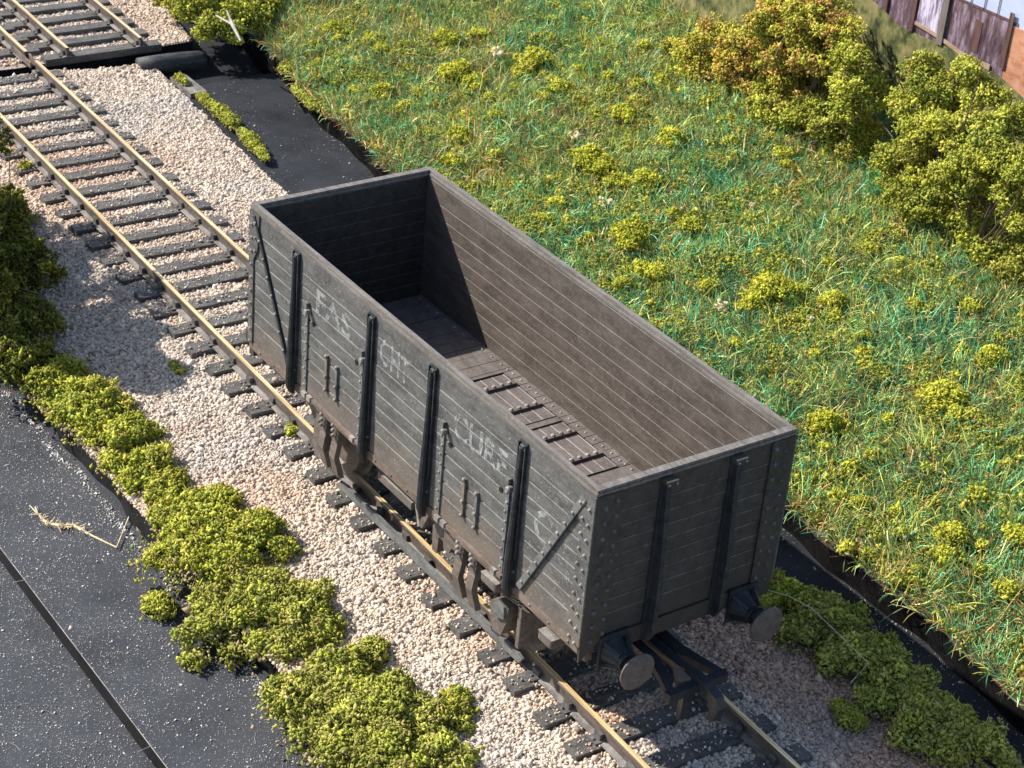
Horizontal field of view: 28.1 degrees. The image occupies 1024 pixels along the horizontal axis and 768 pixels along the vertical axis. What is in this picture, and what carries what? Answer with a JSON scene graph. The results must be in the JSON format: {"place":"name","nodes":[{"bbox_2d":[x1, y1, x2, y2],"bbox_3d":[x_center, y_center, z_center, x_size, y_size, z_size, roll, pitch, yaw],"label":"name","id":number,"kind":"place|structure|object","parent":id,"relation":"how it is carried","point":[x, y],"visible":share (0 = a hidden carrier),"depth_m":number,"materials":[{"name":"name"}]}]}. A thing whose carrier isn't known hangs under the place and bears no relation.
{"place":"outdoors","nodes":[
{"label":"outdoors","id":0,"kind":"place"},
{"bbox_2d":[0,561,154,767],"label":"baseboard","id":1,"kind":"object","parent":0,"point":[31,729],"depth_m":28.00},
{"bbox_2d":[0,425,286,767],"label":"lint","id":2,"kind":"object","parent":1,"relation":"on","point":[112,639],"visible":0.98,"depth_m":28.36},
{"bbox_2d":[0,375,324,767],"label":"baseboard","id":3,"kind":"object","parent":1,"relation":"on","point":[161,742],"depth_m":29.37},
{"bbox_2d":[29,505,128,547],"bbox_3d":[-6.669,1.982,31.472,1.578,0.186,1.614,5,30,-1],"label":"straw strand","id":4,"kind":"object","parent":3,"relation":"on","point":[59,525],"visible":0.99,"depth_m":31.17},
{"bbox_2d":[0,390,321,767],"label":"dust flecks","id":5,"kind":"object","parent":3,"relation":"on","point":[120,524],"visible":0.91,"depth_m":29.68,"materials":[{"name":"grey"}]},
{"bbox_2d":[168,582,238,675],"bbox_3d":[-4.295,3.354,28.892,1.295,0.804,1.385,-15,36,-31],"label":"moss mound","id":6,"kind":"object","parent":3,"relation":"on","point":[200,625],"visible":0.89,"depth_m":28.70,"materials":[{"name":"green plant"}]},
{"bbox_2d":[125,480,304,622],"bbox_3d":[-4.392,2.433,30.129,2.837,1.161,2.953,-15,36,-31],"label":"moss mound","id":7,"kind":"object","parent":3,"relation":"on","point":[213,531],"visible":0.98,"depth_m":29.83,"materials":[{"name":"green plant"}]},
{"bbox_2d":[205,562,348,693],"bbox_3d":[-3.296,3.287,28.864,2.024,1.065,2.701,-15,36,-31],"label":"moss mound","id":8,"kind":"object","parent":3,"relation":"on","point":[300,617],"visible":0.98,"depth_m":28.51,"materials":[{"name":"green plant"}]},
{"bbox_2d":[251,632,397,766],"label":"moss mound","id":9,"kind":"object","parent":3,"relation":"on","point":[327,678],"visible":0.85,"depth_m":27.16,"materials":[{"name":"green plant"}]},
{"bbox_2d":[301,665,487,767],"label":"moss mound","id":10,"kind":"object","parent":3,"relation":"on","point":[407,727],"visible":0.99,"depth_m":26.36,"materials":[{"name":"green plant"}]},
{"bbox_2d":[161,1,261,88],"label":"ground","id":11,"kind":"structure","parent":0,"point":[226,61],"depth_m":48.02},
{"bbox_2d":[0,0,192,77],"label":"trackbed","id":12,"kind":"structure","parent":11,"relation":"on","point":[19,69],"depth_m":46.13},
{"bbox_2d":[0,16,39,61],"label":"railway track","id":13,"kind":"structure","parent":12,"relation":"on","point":[8,41],"depth_m":45.66,"materials":[{"name":"wood"}]},
{"bbox_2d":[13,46,35,67],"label":"rail joiner","id":14,"kind":"object","parent":13,"relation":"attached to","point":[28,60],"visible":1,"depth_m":44.89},
{"bbox_2d":[0,0,161,66],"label":"railway track","id":15,"kind":"structure","parent":12,"relation":"on","point":[65,55],"depth_m":46.78,"materials":[{"name":"wood"}]},
{"bbox_2d":[0,0,192,67],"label":"ballast","id":16,"kind":"structure","parent":12,"relation":"on","point":[169,32],"depth_m":47.69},
{"bbox_2d":[1,66,971,767],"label":"trackbed","id":17,"kind":"structure","parent":11,"relation":"on","point":[131,512],"depth_m":30.90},
{"bbox_2d":[0,115,68,386],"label":"shrub","id":18,"kind":"object","parent":17,"relation":"on","point":[27,314],"visible":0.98,"depth_m":35.03,"materials":[{"name":"green plant"}]},
{"bbox_2d":[9,350,195,510],"bbox_3d":[-6.376,0.564,32.555,1.948,0.793,5.140,-15,36,-31],"label":"moss mound","id":19,"kind":"object","parent":17,"relation":"on","point":[75,394],"visible":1,"depth_m":32.41,"materials":[{"name":"green plant"}]},
{"bbox_2d":[135,51,206,73],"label":"rolled tube","id":20,"kind":"object","parent":17,"relation":"on","point":[176,62],"visible":0.94,"depth_m":46.17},
{"bbox_2d":[167,359,186,375],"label":"moss tuft","id":21,"kind":"object","parent":17,"relation":"on","point":[175,367],"visible":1,"depth_m":34.19,"materials":[{"name":"green plant"}]},
{"bbox_2d":[0,60,812,767],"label":"railway track","id":22,"kind":"structure","parent":17,"relation":"on","point":[552,676],"depth_m":34.39,"materials":[{"name":"silver metal"}]},
{"bbox_2d":[246,166,797,721],"bbox_3d":[-0.105,0.775,29.078,3.454,3.950,10.598,-15,36,-31],"label":"goods wagon","id":23,"kind":"object","parent":22,"relation":"on","point":[558,452],"visible":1,"depth_m":28.16,"materials":[{"name":"grey wood"}]},
{"bbox_2d":[0,64,990,767],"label":"ballast","id":24,"kind":"structure","parent":17,"relation":"on","point":[200,160],"depth_m":31.85,"materials":[{"name":"gravel"}]},
{"bbox_2d":[170,73,190,85],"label":"moss tuft","id":25,"kind":"object","parent":24,"relation":"on","point":[181,79],"visible":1,"depth_m":45.47,"materials":[{"name":"green plant"}]},
{"bbox_2d":[433,681,477,738],"bbox_3d":[-0.645,4.298,27.145,0.713,0.395,0.976,-15,36,-31],"label":"moss tuft","id":26,"kind":"object","parent":24,"relation":"on","point":[459,698],"visible":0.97,"depth_m":27.08,"materials":[{"name":"green plant"}]},
{"bbox_2d":[759,568,823,613],"bbox_3d":[3.958,3.031,29.939,1.080,0.540,1.063,18,32,21],"label":"moss mound","id":27,"kind":"object","parent":24,"relation":"on","point":[782,584],"visible":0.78,"depth_m":29.79,"materials":[{"name":"green plant"}]},
{"bbox_2d":[773,587,876,661],"bbox_3d":[4.478,3.326,29.447,1.776,0.788,1.736,0,30,-9],"label":"moss mound","id":28,"kind":"object","parent":17,"relation":"on","point":[805,624],"visible":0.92,"depth_m":29.13,"materials":[{"name":"green plant"}]},
{"bbox_2d":[827,697,869,734],"bbox_3d":[4.582,4.445,27.698,0.511,0.343,0.757,0,30,-9],"label":"moss tuft","id":29,"kind":"object","parent":17,"relation":"on","point":[847,714],"visible":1,"depth_m":27.57,"materials":[{"name":"green plant"}]},
{"bbox_2d":[810,620,918,684],"bbox_3d":[4.902,3.737,28.853,1.601,0.709,1.541,-15,36,-31],"label":"moss mound","id":30,"kind":"object","parent":17,"relation":"on","point":[835,652],"visible":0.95,"depth_m":28.58,"materials":[{"name":"green plant"}]},
{"bbox_2d":[846,646,947,723],"bbox_3d":[5.340,4.133,28.294,1.489,0.731,1.644,5,30,0],"label":"moss mound","id":31,"kind":"object","parent":17,"relation":"on","point":[889,673],"visible":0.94,"depth_m":28.03,"materials":[{"name":"green plant"}]},
{"bbox_2d":[876,674,1023,767],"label":"moss mound","id":32,"kind":"object","parent":17,"relation":"on","point":[951,731],"visible":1,"depth_m":27.20,"materials":[{"name":"green plant"}]},
{"bbox_2d":[178,73,1023,767],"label":"channel floor","id":33,"kind":"structure","parent":0,"point":[272,107],"depth_m":42.56,"materials":[{"name":"black"}]},
{"bbox_2d":[170,75,206,97],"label":"board strip","id":34,"kind":"object","parent":33,"relation":"on","point":[192,89],"visible":0.63,"depth_m":45.37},
{"bbox_2d":[195,90,241,131],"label":"moss tuft","id":35,"kind":"object","parent":33,"relation":"on","point":[226,116],"visible":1,"depth_m":44.16,"materials":[{"name":"green plant"}]},
{"bbox_2d":[235,127,270,165],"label":"moss tuft","id":36,"kind":"object","parent":33,"relation":"on","point":[251,140],"visible":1,"depth_m":42.81,"materials":[{"name":"green plant"}]},
{"bbox_2d":[193,81,1023,746],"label":"dust flecks","id":37,"kind":"object","parent":33,"relation":"on","point":[783,529],"visible":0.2,"depth_m":30.86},
{"bbox_2d":[201,0,1023,734],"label":"embankment","id":38,"kind":"structure","parent":0,"point":[873,592],"depth_m":32.62,"materials":[{"name":"plant"}]},
{"bbox_2d":[151,0,285,45],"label":"shrub","id":39,"kind":"object","parent":38,"relation":"on","point":[211,25],"visible":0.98,"depth_m":46.98,"materials":[{"name":"green plant"}]},
{"bbox_2d":[273,61,293,77],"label":"moss tuft","id":40,"kind":"object","parent":38,"relation":"on","point":[280,69],"visible":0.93,"depth_m":45.71,"materials":[{"name":"green plant"}]},
{"bbox_2d":[289,83,319,111],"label":"moss tuft","id":41,"kind":"object","parent":38,"relation":"on","point":[296,90],"visible":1,"depth_m":44.42,"materials":[{"name":"green plant"}]},
{"bbox_2d":[318,20,342,33],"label":"foam tuft","id":42,"kind":"object","parent":38,"relation":"on","point":[334,24],"visible":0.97,"depth_m":47.04,"materials":[{"name":"green plant"}]},
{"bbox_2d":[360,30,386,43],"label":"foam tuft","id":43,"kind":"object","parent":38,"relation":"on","point":[369,36],"visible":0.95,"depth_m":46.56,"materials":[{"name":"green plant"}]},
{"bbox_2d":[368,81,396,99],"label":"foam tuft","id":44,"kind":"object","parent":38,"relation":"on","point":[383,85],"visible":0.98,"depth_m":44.25,"materials":[{"name":"green plant"}]},
{"bbox_2d":[429,26,465,45],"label":"foam tuft","id":45,"kind":"object","parent":38,"relation":"on","point":[449,35],"visible":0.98,"depth_m":46.27,"materials":[{"name":"green plant"}]},
{"bbox_2d":[437,151,465,169],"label":"foam tuft","id":46,"kind":"object","parent":38,"relation":"on","point":[449,159],"visible":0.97,"depth_m":41.20,"materials":[{"name":"green plant"}]},
{"bbox_2d":[434,59,478,85],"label":"foam tuft","id":47,"kind":"object","parent":38,"relation":"on","point":[461,67],"visible":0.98,"depth_m":44.51,"materials":[{"name":"green plant"}]},
{"bbox_2d":[444,125,473,145],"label":"foam tuft","id":48,"kind":"object","parent":38,"relation":"on","point":[463,132],"visible":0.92,"depth_m":42.15,"materials":[{"name":"green plant"}]},
{"bbox_2d":[460,71,489,91],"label":"foam tuft","id":49,"kind":"object","parent":38,"relation":"on","point":[467,78],"visible":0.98,"depth_m":44.29,"materials":[{"name":"green plant"}]},
{"bbox_2d":[466,25,492,41],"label":"foam tuft","id":50,"kind":"object","parent":38,"relation":"on","point":[472,34],"visible":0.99,"depth_m":46.48,"materials":[{"name":"green plant"}]},
{"bbox_2d":[507,62,535,80],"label":"foam tuft","id":51,"kind":"object","parent":38,"relation":"on","point":[519,68],"visible":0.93,"depth_m":44.76,"materials":[{"name":"green plant"}]},
{"bbox_2d":[518,45,559,68],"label":"foam tuft","id":52,"kind":"object","parent":38,"relation":"on","point":[534,56],"visible":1,"depth_m":45.14,"materials":[{"name":"green plant"}]},
{"bbox_2d":[535,212,555,226],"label":"foam tuft","id":53,"kind":"object","parent":38,"relation":"on","point":[543,216],"visible":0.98,"depth_m":39.25,"materials":[{"name":"green plant"}]},
{"bbox_2d":[544,196,569,210],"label":"foam tuft","id":54,"kind":"object","parent":38,"relation":"on","point":[561,199],"visible":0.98,"depth_m":39.83,"materials":[{"name":"green plant"}]},
{"bbox_2d":[545,78,576,94],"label":"foam tuft","id":55,"kind":"object","parent":38,"relation":"on","point":[566,84],"visible":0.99,"depth_m":44.01,"materials":[{"name":"green plant"}]},
{"bbox_2d":[562,142,619,175],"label":"foam tuft","id":56,"kind":"object","parent":38,"relation":"on","point":[587,154],"visible":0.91,"depth_m":40.98,"materials":[{"name":"green plant"}]},
{"bbox_2d":[579,157,618,180],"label":"foam tuft","id":57,"kind":"object","parent":38,"relation":"on","point":[602,167],"visible":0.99,"depth_m":40.67,"materials":[{"name":"green plant"}]},
{"bbox_2d":[601,170,633,188],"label":"foam tuft","id":58,"kind":"object","parent":38,"relation":"on","point":[617,176],"visible":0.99,"depth_m":40.45,"materials":[{"name":"green plant"}]},
{"bbox_2d":[608,275,633,293],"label":"foam tuft","id":59,"kind":"object","parent":38,"relation":"on","point":[622,282],"visible":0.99,"depth_m":37.20,"materials":[{"name":"green plant"}]},
{"bbox_2d":[605,100,637,123],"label":"foam tuft","id":60,"kind":"object","parent":38,"relation":"on","point":[618,114],"visible":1,"depth_m":42.76,"materials":[{"name":"green plant"}]},
{"bbox_2d":[231,0,1023,707],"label":"grass","id":61,"kind":"structure","parent":38,"relation":"on","point":[531,110],"depth_m":38.37,"materials":[{"name":"plant"}]},
{"bbox_2d":[605,218,658,253],"bbox_3d":[2.232,-2.848,38.507,1.060,0.502,1.169,-15,36,-31],"label":"foam tuft","id":62,"kind":"object","parent":38,"relation":"on","point":[632,232],"visible":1,"depth_m":38.29,"materials":[{"name":"green plant"}]},
{"bbox_2d":[252,0,1023,697],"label":"foam crumbs","id":63,"kind":"object","parent":38,"relation":"on","point":[728,258],"visible":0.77,"depth_m":38.89,"materials":[{"name":"green plant"}]},
{"bbox_2d":[626,77,650,91],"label":"foam tuft","id":64,"kind":"object","parent":38,"relation":"on","point":[637,81],"visible":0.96,"depth_m":44.04,"materials":[{"name":"green plant"}]},
{"bbox_2d":[627,167,660,188],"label":"foam tuft","id":65,"kind":"object","parent":38,"relation":"on","point":[643,173],"visible":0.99,"depth_m":40.33,"materials":[{"name":"green plant"}]},
{"bbox_2d":[632,257,672,282],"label":"foam tuft","id":66,"kind":"object","parent":38,"relation":"on","point":[651,270],"visible":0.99,"depth_m":37.36,"materials":[{"name":"yellow plant"}]},
{"bbox_2d":[653,71,674,88],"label":"foam tuft","id":67,"kind":"object","parent":38,"relation":"on","point":[660,77],"visible":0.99,"depth_m":44.00,"materials":[{"name":"green plant"}]},
{"bbox_2d":[651,124,689,149],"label":"foam tuft","id":68,"kind":"object","parent":38,"relation":"on","point":[674,131],"visible":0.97,"depth_m":41.64,"materials":[{"name":"green plant"}]},
{"bbox_2d":[660,206,682,219],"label":"foam tuft","id":69,"kind":"object","parent":38,"relation":"on","point":[672,212],"visible":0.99,"depth_m":39.21,"materials":[{"name":"green plant"}]},
{"bbox_2d":[672,213,706,236],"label":"foam tuft","id":70,"kind":"object","parent":38,"relation":"on","point":[690,222],"visible":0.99,"depth_m":38.73,"materials":[{"name":"green plant"}]},
{"bbox_2d":[693,277,719,294],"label":"foam tuft","id":71,"kind":"object","parent":38,"relation":"on","point":[706,284],"visible":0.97,"depth_m":37.05,"materials":[{"name":"green plant"}]},
{"bbox_2d":[655,8,776,98],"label":"shrub","id":72,"kind":"object","parent":38,"relation":"on","point":[721,61],"visible":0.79,"depth_m":43.48,"materials":[{"name":"green plant"}]},
{"bbox_2d":[737,286,771,314],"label":"foam tuft","id":73,"kind":"object","parent":38,"relation":"on","point":[747,303],"visible":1,"depth_m":36.45,"materials":[{"name":"yellow plant"}]},
{"bbox_2d":[741,267,804,305],"bbox_3d":[4.740,-1.781,36.886,1.131,0.490,1.201,11,31,10],"label":"foam tuft","id":74,"kind":"object","parent":38,"relation":"on","point":[776,287],"visible":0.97,"depth_m":36.67,"materials":[{"name":"green plant"}]},
{"bbox_2d":[771,145,796,160],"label":"foam tuft","id":75,"kind":"object","parent":38,"relation":"on","point":[780,152],"visible":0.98,"depth_m":41.03,"materials":[{"name":"green plant"}]},
{"bbox_2d":[744,81,839,145],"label":"shrub","id":76,"kind":"object","parent":38,"relation":"on","point":[809,112],"visible":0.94,"depth_m":41.53,"materials":[{"name":"green plant"}]},
{"bbox_2d":[740,0,868,124],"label":"shrub","id":77,"kind":"object","parent":38,"relation":"on","point":[806,34],"visible":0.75,"depth_m":41.42,"materials":[{"name":"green plant"}]},
{"bbox_2d":[801,347,824,362],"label":"foam tuft","id":78,"kind":"object","parent":38,"relation":"on","point":[817,356],"visible":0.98,"depth_m":35.06,"materials":[{"name":"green plant"}]},
{"bbox_2d":[799,406,853,438],"bbox_3d":[5.132,0.605,33.358,0.860,0.457,0.789,-15,36,-31],"label":"foam tuft","id":79,"kind":"object","parent":38,"relation":"on","point":[825,418],"visible":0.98,"depth_m":33.27,"materials":[{"name":"yellow plant"}]},
{"bbox_2d":[813,289,849,310],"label":"foam tuft","id":80,"kind":"object","parent":38,"relation":"on","point":[826,297],"visible":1,"depth_m":36.41,"materials":[{"name":"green plant"}]},
{"bbox_2d":[823,306,845,322],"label":"foam tuft","id":81,"kind":"object","parent":38,"relation":"on","point":[835,312],"visible":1,"depth_m":36.16,"materials":[{"name":"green plant"}]},
{"bbox_2d":[826,488,848,505],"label":"foam tuft","id":82,"kind":"object","parent":38,"relation":"on","point":[833,493],"visible":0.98,"depth_m":31.82,"materials":[{"name":"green plant"}]},
{"bbox_2d":[836,538,857,556],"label":"foam tuft","id":83,"kind":"object","parent":38,"relation":"on","point":[845,548],"visible":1,"depth_m":30.66,"materials":[{"name":"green plant"}]},
{"bbox_2d":[835,456,862,477],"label":"foam tuft","id":84,"kind":"object","parent":38,"relation":"on","point":[847,464],"visible":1,"depth_m":32.38,"materials":[{"name":"yellow plant"}]},
{"bbox_2d":[818,39,892,165],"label":"shrub","id":85,"kind":"object","parent":38,"relation":"on","point":[852,75],"visible":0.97,"depth_m":40.27,"materials":[{"name":"green plant"}]},
{"bbox_2d":[847,492,872,510],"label":"foam tuft","id":86,"kind":"object","parent":38,"relation":"on","point":[860,500],"visible":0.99,"depth_m":31.63,"materials":[{"name":"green plant"}]},
{"bbox_2d":[850,345,876,357],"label":"foam tuft","id":87,"kind":"object","parent":38,"relation":"on","point":[859,350],"visible":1,"depth_m":35.05,"materials":[{"name":"yellow plant"}]},
{"bbox_2d":[854,239,881,257],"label":"foam tuft","id":88,"kind":"object","parent":38,"relation":"on","point":[870,247],"visible":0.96,"depth_m":37.81,"materials":[{"name":"green plant"}]},
{"bbox_2d":[875,411,901,427],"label":"foam tuft","id":89,"kind":"object","parent":38,"relation":"on","point":[886,418],"visible":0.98,"depth_m":33.47,"materials":[{"name":"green plant"}]},
{"bbox_2d":[885,500,906,519],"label":"foam tuft","id":90,"kind":"object","parent":38,"relation":"on","point":[897,509],"visible":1,"depth_m":31.42,"materials":[{"name":"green plant"}]},
{"bbox_2d":[889,525,912,540],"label":"foam tuft","id":91,"kind":"object","parent":38,"relation":"on","point":[905,532],"visible":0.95,"depth_m":30.98,"materials":[{"name":"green plant"}]},
{"bbox_2d":[902,297,924,309],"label":"foam tuft","id":92,"kind":"object","parent":38,"relation":"on","point":[917,305],"visible":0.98,"depth_m":36.36,"materials":[{"name":"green plant"}]},
{"bbox_2d":[867,80,1023,247],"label":"shrub","id":93,"kind":"object","parent":38,"relation":"on","point":[919,141],"visible":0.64,"depth_m":38.09,"materials":[{"name":"green plant"}]},
{"bbox_2d":[930,542,961,566],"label":"foam tuft","id":94,"kind":"object","parent":38,"relation":"on","point":[947,552],"visible":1,"depth_m":30.44,"materials":[{"name":"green plant"}]},
{"bbox_2d":[921,376,974,413],"bbox_3d":[7.131,0.161,33.810,0.971,0.435,0.882,-15,36,-31],"label":"foam tuft","id":95,"kind":"object","parent":38,"relation":"on","point":[954,393],"visible":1,"depth_m":33.63,"materials":[{"name":"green plant"}]},
{"bbox_2d":[881,48,1016,204],"bbox_3d":[8.295,-4.900,39.232,2.646,3.198,1.426,28,37,34],"label":"shrub","id":96,"kind":"object","parent":38,"relation":"on","point":[925,71],"visible":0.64,"depth_m":38.70,"materials":[{"name":"green plant"}]},
{"bbox_2d":[878,132,1023,286],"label":"shrub","id":97,"kind":"object","parent":38,"relation":"on","point":[1001,186],"visible":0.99,"depth_m":37.30,"materials":[{"name":"green plant"}]},
{"bbox_2d":[931,520,972,546],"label":"foam tuft","id":98,"kind":"object","parent":38,"relation":"on","point":[954,529],"visible":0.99,"depth_m":30.80,"materials":[{"name":"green plant"}]},
{"bbox_2d":[938,403,973,422],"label":"foam tuft","id":99,"kind":"object","parent":38,"relation":"on","point":[954,408],"visible":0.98,"depth_m":33.32,"materials":[{"name":"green plant"}]},
{"bbox_2d":[959,296,986,315],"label":"foam tuft","id":100,"kind":"object","parent":38,"relation":"on","point":[968,301],"visible":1,"depth_m":36.09,"materials":[{"name":"yellow plant"}]},
{"bbox_2d":[966,482,991,504],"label":"foam tuft","id":101,"kind":"object","parent":38,"relation":"on","point":[974,493],"visible":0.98,"depth_m":31.61,"materials":[{"name":"yellow plant"}]},
{"bbox_2d":[973,537,992,553],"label":"foam tuft","id":102,"kind":"object","parent":38,"relation":"on","point":[979,544],"visible":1,"depth_m":30.71,"materials":[{"name":"yellow plant"}]},
{"bbox_2d":[967,344,1013,371],"bbox_3d":[8.185,-0.473,34.845,0.736,0.482,0.655,-15,36,-31],"label":"foam tuft","id":103,"kind":"object","parent":38,"relation":"on","point":[993,352],"visible":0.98,"depth_m":34.69,"materials":[{"name":"yellow plant"}]},
{"bbox_2d":[990,576,1022,602],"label":"foam tuft","id":104,"kind":"object","parent":38,"relation":"on","point":[1010,588],"visible":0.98,"depth_m":29.79,"materials":[{"name":"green plant"}]},
{"bbox_2d":[1001,521,1023,547],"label":"foam tuft","id":105,"kind":"object","parent":38,"relation":"on","point":[1018,534],"visible":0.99,"depth_m":30.72,"materials":[{"name":"yellow plant"}]},
{"bbox_2d":[659,0,1023,168],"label":"backdrop","id":106,"kind":"structure","parent":0,"point":[990,33],"depth_m":40.74,"materials":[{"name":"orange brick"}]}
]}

